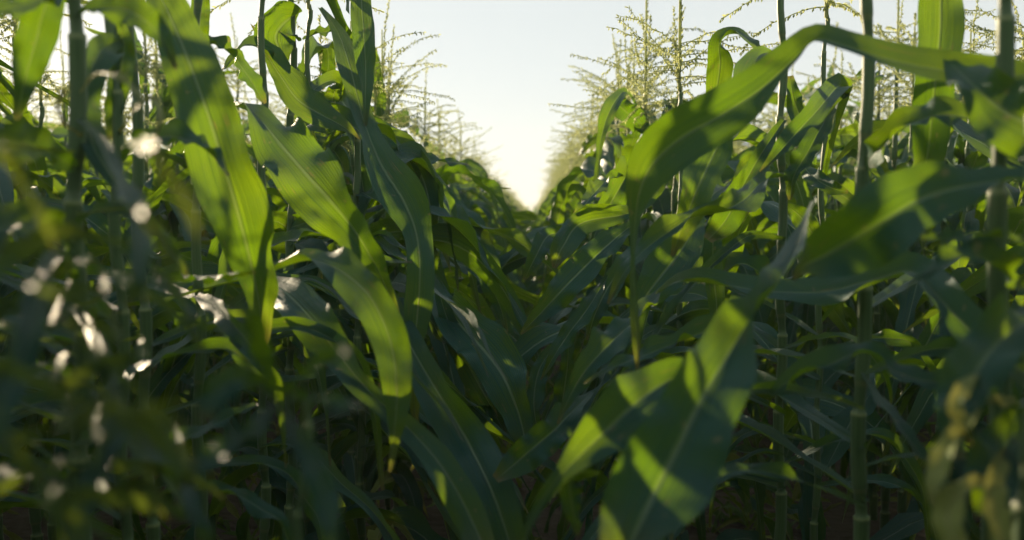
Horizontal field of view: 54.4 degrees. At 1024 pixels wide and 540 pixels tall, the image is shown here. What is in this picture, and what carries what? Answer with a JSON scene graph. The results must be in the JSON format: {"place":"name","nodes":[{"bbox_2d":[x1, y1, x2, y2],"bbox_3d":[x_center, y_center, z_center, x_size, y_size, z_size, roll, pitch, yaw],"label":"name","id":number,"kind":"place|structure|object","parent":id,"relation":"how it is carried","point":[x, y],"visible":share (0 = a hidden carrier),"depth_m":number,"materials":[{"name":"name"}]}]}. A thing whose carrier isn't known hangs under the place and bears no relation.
{"place":"outdoors","nodes":[
{"label":"outdoors","id":0,"kind":"place"},
{"bbox_2d":[3,275,986,539],"bbox_3d":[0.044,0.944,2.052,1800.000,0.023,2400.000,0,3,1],"label":"ground","id":1,"kind":"structure","parent":0,"point":[837,527],"depth_m":3.53,"materials":[{"name":"soil"}]},
{"bbox_2d":[0,30,103,430],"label":"maize plant","id":2,"kind":"object","parent":1,"relation":"on","point":[63,105],"visible":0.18,"depth_m":4.50,"materials":[{"name":"green plant"}]},
{"bbox_2d":[2,103,106,258],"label":"maize plant","id":3,"kind":"object","parent":1,"relation":"on","point":[50,169],"visible":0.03,"depth_m":5.69,"materials":[{"name":"green plant"}]},
{"bbox_2d":[0,34,137,539],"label":"maize plant","id":4,"kind":"object","parent":1,"relation":"on","point":[38,166],"visible":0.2,"depth_m":2.76,"materials":[{"name":"green plant"}]},
{"bbox_2d":[0,14,145,539],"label":"maize plant","id":5,"kind":"object","parent":1,"relation":"on","point":[54,186],"visible":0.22,"depth_m":2.58,"materials":[{"name":"green plant"}]},
{"bbox_2d":[33,86,112,174],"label":"maize plant","id":6,"kind":"object","parent":1,"relation":"on","point":[54,120],"visible":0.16,"depth_m":6.07,"materials":[{"name":"green plant"}]},
{"bbox_2d":[0,63,150,448],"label":"maize plant","id":7,"kind":"object","parent":1,"relation":"on","point":[59,133],"visible":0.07,"depth_m":4.37,"materials":[{"name":"green plant"}]},
{"bbox_2d":[0,105,162,446],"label":"maize plant","id":8,"kind":"object","parent":1,"relation":"on","point":[64,177],"visible":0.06,"depth_m":4.27,"materials":[{"name":"green plant"}]},
{"bbox_2d":[28,97,182,405],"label":"maize plant","id":9,"kind":"object","parent":1,"relation":"on","point":[131,396],"visible":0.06,"depth_m":4.68,"materials":[{"name":"green plant"}]},
{"bbox_2d":[0,0,213,539],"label":"maize plant","id":10,"kind":"object","parent":1,"relation":"on","point":[39,227],"visible":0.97,"depth_m":0.69,"materials":[{"name":"green plant"}]},
{"bbox_2d":[53,130,170,342],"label":"maize plant","id":11,"kind":"object","parent":1,"relation":"on","point":[62,140],"visible":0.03,"depth_m":5.18,"materials":[{"name":"green plant"}]},
{"bbox_2d":[0,17,230,539],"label":"maize plant","id":12,"kind":"object","parent":1,"relation":"on","point":[111,49],"visible":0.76,"depth_m":0.69,"materials":[{"name":"green plant"}]},
{"bbox_2d":[55,113,180,366],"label":"maize plant","id":13,"kind":"object","parent":1,"relation":"on","point":[100,257],"visible":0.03,"depth_m":4.98,"materials":[{"name":"green plant"}]},
{"bbox_2d":[0,92,242,539],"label":"maize plant","id":14,"kind":"object","parent":1,"relation":"on","point":[155,179],"visible":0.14,"depth_m":3.15,"materials":[{"name":"green plant"}]},
{"bbox_2d":[0,0,280,539],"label":"maize plant","id":15,"kind":"object","parent":1,"relation":"on","point":[35,519],"visible":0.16,"depth_m":2.64,"materials":[{"name":"green plant"}]},
{"bbox_2d":[25,47,257,530],"bbox_3d":[-1.294,0.059,3.247,1.441,1.705,0.476,-1,3,-25],"label":"maize plant","id":16,"kind":"object","parent":1,"relation":"on","point":[178,158],"visible":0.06,"depth_m":3.28,"materials":[{"name":"green plant"}]},
{"bbox_2d":[56,26,231,426],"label":"maize plant","id":17,"kind":"object","parent":1,"relation":"on","point":[88,199],"visible":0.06,"depth_m":3.64,"materials":[{"name":"green plant"}]},
{"bbox_2d":[100,86,190,370],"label":"maize plant","id":18,"kind":"object","parent":1,"relation":"on","point":[187,183],"visible":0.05,"depth_m":5.62,"materials":[{"name":"green plant"}]},
{"bbox_2d":[105,40,233,526],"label":"maize plant","id":19,"kind":"object","parent":1,"relation":"on","point":[161,89],"visible":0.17,"depth_m":3.48,"materials":[{"name":"green plant"}]},
{"bbox_2d":[84,29,280,518],"bbox_3d":[-1.153,-0.057,3.499,1.516,1.915,0.904,2,4,40],"label":"maize plant","id":20,"kind":"object","parent":1,"relation":"on","point":[143,68],"visible":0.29,"depth_m":3.40,"materials":[{"name":"green plant"}]},
{"bbox_2d":[130,64,266,488],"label":"maize plant","id":21,"kind":"object","parent":1,"relation":"on","point":[251,152],"visible":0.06,"depth_m":3.98,"materials":[{"name":"green plant"}]},
{"bbox_2d":[8,0,411,539],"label":"maize plant","id":22,"kind":"object","parent":1,"relation":"on","point":[356,283],"visible":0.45,"depth_m":1.31,"materials":[{"name":"green plant"}]},
{"bbox_2d":[155,109,286,431],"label":"maize plant","id":23,"kind":"object","parent":1,"relation":"on","point":[184,416],"visible":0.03,"depth_m":3.88,"materials":[{"name":"green plant"}]},
{"bbox_2d":[0,0,449,539],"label":"maize plant","id":24,"kind":"object","parent":1,"relation":"on","point":[236,206],"visible":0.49,"depth_m":1.25,"materials":[{"name":"green plant"}]},
{"bbox_2d":[212,88,252,423],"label":"maize plant","id":25,"kind":"object","parent":1,"relation":"on","point":[246,402],"visible":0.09,"depth_m":4.55,"materials":[{"name":"green plant"}]},
{"bbox_2d":[180,71,303,431],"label":"maize plant","id":26,"kind":"object","parent":1,"relation":"on","point":[300,356],"visible":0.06,"depth_m":4.79,"materials":[{"name":"green plant"}]},
{"bbox_2d":[201,12,284,425],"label":"maize plant","id":27,"kind":"object","parent":1,"relation":"on","point":[236,402],"visible":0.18,"depth_m":4.40,"materials":[{"name":"green plant"}]},
{"bbox_2d":[152,98,337,362],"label":"maize plant","id":28,"kind":"object","parent":1,"relation":"on","point":[155,352],"visible":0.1,"depth_m":4.95,"materials":[{"name":"green plant"}]},
{"bbox_2d":[178,299,366,539],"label":"maize plant","id":29,"kind":"object","parent":1,"relation":"on","point":[223,387],"visible":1,"depth_m":0.54,"materials":[{"name":"green plant"}]},
{"bbox_2d":[249,57,299,412],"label":"maize plant","id":30,"kind":"object","parent":1,"relation":"on","point":[284,113],"visible":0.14,"depth_m":5.39,"materials":[{"name":"green plant"}]},
{"bbox_2d":[22,0,534,539],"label":"maize plant","id":31,"kind":"object","parent":1,"relation":"on","point":[280,22],"visible":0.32,"depth_m":2.04,"materials":[{"name":"green plant"}]},
{"bbox_2d":[131,14,495,539],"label":"maize plant","id":32,"kind":"object","parent":1,"relation":"on","point":[159,381],"visible":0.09,"depth_m":2.35,"materials":[{"name":"green plant"}]},
{"bbox_2d":[41,0,608,539],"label":"maize plant","id":33,"kind":"object","parent":1,"relation":"on","point":[385,174],"visible":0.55,"depth_m":1.89,"materials":[{"name":"green plant"}]},
{"bbox_2d":[229,91,427,516],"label":"maize plant","id":34,"kind":"object","parent":1,"relation":"on","point":[387,475],"visible":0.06,"depth_m":3.00,"materials":[{"name":"green plant"}]},
{"bbox_2d":[93,0,584,539],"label":"maize plant","id":35,"kind":"object","parent":1,"relation":"on","point":[475,452],"visible":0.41,"depth_m":2.00,"materials":[{"name":"green plant"}]},
{"bbox_2d":[222,0,493,539],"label":"maize plant","id":36,"kind":"object","parent":1,"relation":"on","point":[300,164],"visible":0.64,"depth_m":1.47,"materials":[{"name":"green plant"}]},
{"bbox_2d":[303,88,449,507],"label":"maize plant","id":37,"kind":"object","parent":1,"relation":"on","point":[392,275],"visible":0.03,"depth_m":3.65,"materials":[{"name":"green plant"}]},
{"bbox_2d":[318,110,452,464],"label":"maize plant","id":38,"kind":"object","parent":1,"relation":"on","point":[330,248],"visible":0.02,"depth_m":4.12,"materials":[{"name":"green plant"}]},
{"bbox_2d":[266,116,514,539],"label":"maize plant","id":39,"kind":"object","parent":1,"relation":"on","point":[400,527],"visible":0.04,"depth_m":2.82,"materials":[{"name":"green plant"}]},
{"bbox_2d":[273,94,511,501],"bbox_3d":[-0.387,0.160,3.518,0.986,1.570,0.457,-1,3,-11],"label":"maize plant","id":40,"kind":"object","parent":1,"relation":"on","point":[401,267],"visible":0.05,"depth_m":3.52,"materials":[{"name":"green plant"}]},
{"bbox_2d":[257,21,553,539],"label":"maize plant","id":41,"kind":"object","parent":1,"relation":"on","point":[398,282],"visible":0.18,"depth_m":2.51,"materials":[{"name":"green plant"}]},
{"bbox_2d":[232,47,580,524],"bbox_3d":[-0.409,0.121,3.114,1.377,1.637,0.414,1,3,22],"label":"maize plant","id":42,"kind":"object","parent":1,"relation":"on","point":[519,241],"visible":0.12,"depth_m":3.10,"materials":[{"name":"green plant"}]},
{"bbox_2d":[273,25,584,526],"bbox_3d":[-0.443,0.047,3.264,1.224,1.722,0.643,2,4,32],"label":"maize plant","id":43,"kind":"object","parent":1,"relation":"on","point":[489,186],"visible":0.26,"depth_m":3.21,"materials":[{"name":"green plant"}]},
{"bbox_2d":[332,128,541,467],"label":"maize plant","id":44,"kind":"object","parent":1,"relation":"on","point":[459,179],"visible":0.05,"depth_m":4.17,"materials":[{"name":"green plant"}]},
{"bbox_2d":[317,0,561,538],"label":"maize plant","id":45,"kind":"object","parent":1,"relation":"on","point":[405,480],"visible":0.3,"depth_m":3.01,"materials":[{"name":"green plant"}]},
{"bbox_2d":[385,107,496,319],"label":"maize plant","id":46,"kind":"object","parent":1,"relation":"on","point":[431,148],"visible":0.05,"depth_m":4.33,"materials":[{"name":"green plant"}]},
{"bbox_2d":[407,98,480,253],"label":"maize plant","id":47,"kind":"object","parent":1,"relation":"on","point":[439,151],"visible":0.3,"depth_m":5.12,"materials":[{"name":"green plant"}]},
{"bbox_2d":[376,109,533,385],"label":"maize plant","id":48,"kind":"object","parent":1,"relation":"on","point":[513,276],"visible":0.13,"depth_m":4.57,"materials":[{"name":"green plant"}]},
{"bbox_2d":[404,133,512,274],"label":"maize plant","id":49,"kind":"object","parent":1,"relation":"on","point":[486,195],"visible":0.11,"depth_m":6.96,"materials":[{"name":"green plant"}]},
{"bbox_2d":[426,108,491,279],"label":"maize plant","id":50,"kind":"object","parent":1,"relation":"on","point":[460,143],"visible":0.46,"depth_m":6.09,"materials":[{"name":"green plant"}]},
{"bbox_2d":[416,106,503,251],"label":"maize plant","id":51,"kind":"object","parent":1,"relation":"on","point":[486,208],"visible":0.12,"depth_m":5.01,"materials":[{"name":"green plant"}]},
{"bbox_2d":[380,138,544,389],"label":"maize plant","id":52,"kind":"object","parent":1,"relation":"on","point":[477,208],"visible":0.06,"depth_m":5.12,"materials":[{"name":"green plant"}]},
{"bbox_2d":[390,60,548,352],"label":"maize plant","id":53,"kind":"object","parent":1,"relation":"on","point":[474,167],"visible":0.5,"depth_m":4.51,"materials":[{"name":"green plant"}]},
{"bbox_2d":[456,134,508,238],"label":"maize plant","id":54,"kind":"object","parent":1,"relation":"on","point":[485,163],"visible":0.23,"depth_m":8.51,"materials":[{"name":"green plant"}]},
{"bbox_2d":[436,126,531,315],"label":"maize plant","id":55,"kind":"object","parent":1,"relation":"on","point":[502,222],"visible":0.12,"depth_m":5.44,"materials":[{"name":"green plant"}]},
{"bbox_2d":[451,139,528,305],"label":"maize plant","id":56,"kind":"object","parent":1,"relation":"on","point":[525,302],"visible":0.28,"depth_m":8.01,"materials":[{"name":"green plant"}]},
{"bbox_2d":[6,331,980,539],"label":"weeds","id":57,"kind":"object","parent":1,"relation":"on","point":[179,531],"visible":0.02,"depth_m":3.45,"materials":[{"name":"green plant"}]},
{"bbox_2d":[465,156,524,307],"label":"maize plant","id":58,"kind":"object","parent":1,"relation":"on","point":[520,271],"visible":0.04,"depth_m":7.97,"materials":[{"name":"green plant"}]},
{"bbox_2d":[0,0,1023,539],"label":"maize field","id":59,"kind":"structure","parent":1,"relation":"on","point":[922,404],"depth_m":2.31,"materials":[{"name":"green plant"}]},
{"bbox_2d":[542,138,579,322],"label":"maize plant","id":60,"kind":"object","parent":1,"relation":"on","point":[563,163],"visible":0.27,"depth_m":8.06,"materials":[{"name":"green plant"}]},
{"bbox_2d":[550,110,579,214],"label":"maize plant","id":61,"kind":"object","parent":1,"relation":"on","point":[568,146],"visible":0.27,"depth_m":7.74,"materials":[{"name":"green plant"}]},
{"bbox_2d":[543,112,592,339],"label":"maize plant","id":62,"kind":"object","parent":1,"relation":"on","point":[580,164],"visible":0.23,"depth_m":6.35,"materials":[{"name":"green plant"}]},
{"bbox_2d":[541,102,600,344],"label":"maize plant","id":63,"kind":"object","parent":1,"relation":"on","point":[574,202],"visible":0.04,"depth_m":5.37,"materials":[{"name":"green plant"}]},
{"bbox_2d":[484,89,675,384],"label":"maize plant","id":64,"kind":"object","parent":1,"relation":"on","point":[525,215],"visible":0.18,"depth_m":5.50,"materials":[{"name":"green plant"}]},
{"bbox_2d":[550,78,629,343],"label":"maize plant","id":65,"kind":"object","parent":1,"relation":"on","point":[590,152],"visible":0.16,"depth_m":4.76,"materials":[{"name":"green plant"}]},
{"bbox_2d":[529,159,652,303],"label":"maize plant","id":66,"kind":"object","parent":1,"relation":"on","point":[538,267],"visible":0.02,"depth_m":6.36,"materials":[{"name":"green plant"}]},
{"bbox_2d":[545,119,652,347],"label":"maize plant","id":67,"kind":"object","parent":1,"relation":"on","point":[582,179],"visible":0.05,"depth_m":5.48,"materials":[{"name":"green plant"}]},
{"bbox_2d":[546,98,659,246],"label":"maize plant","id":68,"kind":"object","parent":1,"relation":"on","point":[578,180],"visible":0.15,"depth_m":5.80,"materials":[{"name":"green plant"}]},
{"bbox_2d":[538,33,674,475],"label":"maize plant","id":69,"kind":"object","parent":1,"relation":"on","point":[605,166],"visible":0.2,"depth_m":4.03,"materials":[{"name":"green plant"}]},
{"bbox_2d":[523,91,705,399],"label":"maize plant","id":70,"kind":"object","parent":1,"relation":"on","point":[545,209],"visible":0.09,"depth_m":4.98,"materials":[{"name":"green plant"}]},
{"bbox_2d":[561,38,670,313],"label":"maize plant","id":71,"kind":"object","parent":1,"relation":"on","point":[608,153],"visible":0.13,"depth_m":4.18,"materials":[{"name":"green plant"}]},
{"bbox_2d":[568,41,667,382],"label":"maize plant","id":72,"kind":"object","parent":1,"relation":"on","point":[581,335],"visible":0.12,"depth_m":4.41,"materials":[{"name":"green plant"}]},
{"bbox_2d":[562,48,678,371],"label":"maize plant","id":73,"kind":"object","parent":1,"relation":"on","point":[589,141],"visible":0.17,"depth_m":3.86,"materials":[{"name":"green plant"}]},
{"bbox_2d":[526,28,777,493],"bbox_3d":[0.512,0.024,3.481,0.813,1.749,1.385,1,3,20],"label":"maize plant","id":74,"kind":"object","parent":1,"relation":"on","point":[661,205],"visible":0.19,"depth_m":3.19,"materials":[{"name":"green plant"}]},
{"bbox_2d":[544,25,769,539],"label":"maize plant","id":75,"kind":"object","parent":1,"relation":"on","point":[566,190],"visible":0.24,"depth_m":3.36,"materials":[{"name":"green plant"}]},
{"bbox_2d":[465,14,853,539],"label":"maize plant","id":76,"kind":"object","parent":1,"relation":"on","point":[589,311],"visible":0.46,"depth_m":2.69,"materials":[{"name":"green plant"}]},
{"bbox_2d":[430,0,899,539],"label":"maize plant","id":77,"kind":"object","parent":1,"relation":"on","point":[514,262],"visible":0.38,"depth_m":3.10,"materials":[{"name":"green plant"}]},
{"bbox_2d":[531,6,834,539],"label":"maize plant","id":78,"kind":"object","parent":1,"relation":"on","point":[771,194],"visible":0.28,"depth_m":2.61,"materials":[{"name":"green plant"}]},
{"bbox_2d":[492,0,931,539],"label":"maize plant","id":79,"kind":"object","parent":1,"relation":"on","point":[619,411],"visible":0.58,"depth_m":1.48,"materials":[{"name":"green plant"}]},
{"bbox_2d":[431,0,1023,539],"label":"maize plant","id":80,"kind":"object","parent":1,"relation":"on","point":[665,272],"visible":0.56,"depth_m":1.98,"materials":[{"name":"green plant"}]},
{"bbox_2d":[732,113,785,412],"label":"maize plant","id":81,"kind":"object","parent":1,"relation":"on","point":[734,154],"visible":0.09,"depth_m":5.21,"materials":[{"name":"green plant"}]},
{"bbox_2d":[675,110,882,343],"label":"maize plant","id":82,"kind":"object","parent":1,"relation":"on","point":[848,169],"visible":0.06,"depth_m":4.75,"materials":[{"name":"green plant"}]},
{"bbox_2d":[754,77,820,402],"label":"maize plant","id":83,"kind":"object","parent":1,"relation":"on","point":[767,247],"visible":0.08,"depth_m":4.69,"materials":[{"name":"green plant"}]},
{"bbox_2d":[745,105,838,418],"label":"maize plant","id":84,"kind":"object","parent":1,"relation":"on","point":[764,407],"visible":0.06,"depth_m":5.05,"materials":[{"name":"green plant"}]},
{"bbox_2d":[560,0,1023,539],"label":"maize plant","id":85,"kind":"object","parent":1,"relation":"on","point":[670,472],"visible":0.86,"depth_m":0.99,"materials":[{"name":"green plant"}]},
{"bbox_2d":[639,0,974,539],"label":"maize plant","id":86,"kind":"object","parent":1,"relation":"on","point":[808,128],"visible":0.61,"depth_m":1.90,"materials":[{"name":"green plant"}]},
{"bbox_2d":[625,0,1023,539],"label":"maize plant","id":87,"kind":"object","parent":1,"relation":"on","point":[883,219],"visible":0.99,"depth_m":0.90,"materials":[{"name":"green plant"}]},
{"bbox_2d":[757,22,923,480],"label":"maize plant","id":88,"kind":"object","parent":1,"relation":"on","point":[791,268],"visible":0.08,"depth_m":3.96,"materials":[{"name":"green plant"}]},
{"bbox_2d":[758,66,928,398],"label":"maize plant","id":89,"kind":"object","parent":1,"relation":"on","point":[774,241],"visible":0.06,"depth_m":4.48,"materials":[{"name":"green plant"}]},
{"bbox_2d":[764,49,934,487],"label":"maize plant","id":90,"kind":"object","parent":1,"relation":"on","point":[845,389],"visible":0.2,"depth_m":3.81,"materials":[{"name":"green plant"}]},
{"bbox_2d":[813,93,887,329],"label":"maize plant","id":91,"kind":"object","parent":1,"relation":"on","point":[824,324],"visible":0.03,"depth_m":6.10,"materials":[{"name":"green plant"}]},
{"bbox_2d":[784,77,926,395],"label":"maize plant","id":92,"kind":"object","parent":1,"relation":"on","point":[922,306],"visible":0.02,"depth_m":4.10,"materials":[{"name":"green plant"}]},
{"bbox_2d":[748,12,987,528],"bbox_3d":[1.228,0.059,3.120,1.451,1.717,0.480,-1,3,-16],"label":"maize plant","id":93,"kind":"object","parent":1,"relation":"on","point":[847,134],"visible":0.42,"depth_m":3.08,"materials":[{"name":"green plant"}]},
{"bbox_2d":[756,24,986,519],"bbox_3d":[1.331,0.034,3.381,1.432,1.741,0.635,-1,3,-21],"label":"maize plant","id":94,"kind":"object","parent":1,"relation":"on","point":[848,184],"visible":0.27,"depth_m":3.41,"materials":[{"name":"green plant"}]},
{"bbox_2d":[834,69,910,385],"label":"maize plant","id":95,"kind":"object","parent":1,"relation":"on","point":[857,103],"visible":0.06,"depth_m":5.66,"materials":[{"name":"green plant"}]},
{"bbox_2d":[730,0,1017,528],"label":"maize plant","id":96,"kind":"object","parent":1,"relation":"on","point":[898,150],"visible":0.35,"depth_m":3.28,"materials":[{"name":"green plant"}]},
{"bbox_2d":[844,99,907,413],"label":"maize plant","id":97,"kind":"object","parent":1,"relation":"on","point":[881,391],"visible":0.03,"depth_m":5.35,"materials":[{"name":"green plant"}]},
{"bbox_2d":[796,26,980,524],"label":"maize plant","id":98,"kind":"object","parent":1,"relation":"on","point":[808,314],"visible":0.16,"depth_m":3.40,"materials":[{"name":"green plant"}]},
{"bbox_2d":[875,91,988,428],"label":"maize plant","id":99,"kind":"object","parent":1,"relation":"on","point":[933,245],"visible":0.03,"depth_m":4.89,"materials":[{"name":"green plant"}]},
{"bbox_2d":[883,101,1007,343],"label":"maize plant","id":100,"kind":"object","parent":1,"relation":"on","point":[935,249],"visible":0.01,"depth_m":4.95,"materials":[{"name":"green plant"}]},
{"bbox_2d":[875,9,1020,539],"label":"maize plant","id":101,"kind":"object","parent":1,"relation":"on","point":[910,297],"visible":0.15,"depth_m":2.61,"materials":[{"name":"green plant"}]},
{"bbox_2d":[878,125,1018,411],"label":"maize plant","id":102,"kind":"object","parent":1,"relation":"on","point":[906,129],"visible":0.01,"depth_m":4.77,"materials":[{"name":"green plant"}]},
{"bbox_2d":[877,3,1023,539],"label":"maize plant","id":103,"kind":"object","parent":1,"relation":"on","point":[936,327],"visible":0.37,"depth_m":2.31,"materials":[{"name":"green plant"}]},
{"bbox_2d":[895,146,1018,321],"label":"maize plant","id":104,"kind":"object","parent":1,"relation":"on","point":[918,315],"depth_m":4.34,"materials":[{"name":"green plant"}]},
{"bbox_2d":[901,0,1019,539],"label":"maize plant","id":105,"kind":"object","parent":1,"relation":"on","point":[968,221],"visible":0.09,"depth_m":2.67,"materials":[{"name":"green plant"}]},
{"bbox_2d":[0,0,1023,209],"label":"sky","id":106,"kind":"structure","parent":0,"point":[506,60],"materials":[{"name":"white"}]},
{"bbox_2d":[1011,415,1023,539],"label":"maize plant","id":107,"kind":"object","parent":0,"point":[1017,525],"visible":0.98,"depth_m":0.68,"materials":[{"name":"green plant"}]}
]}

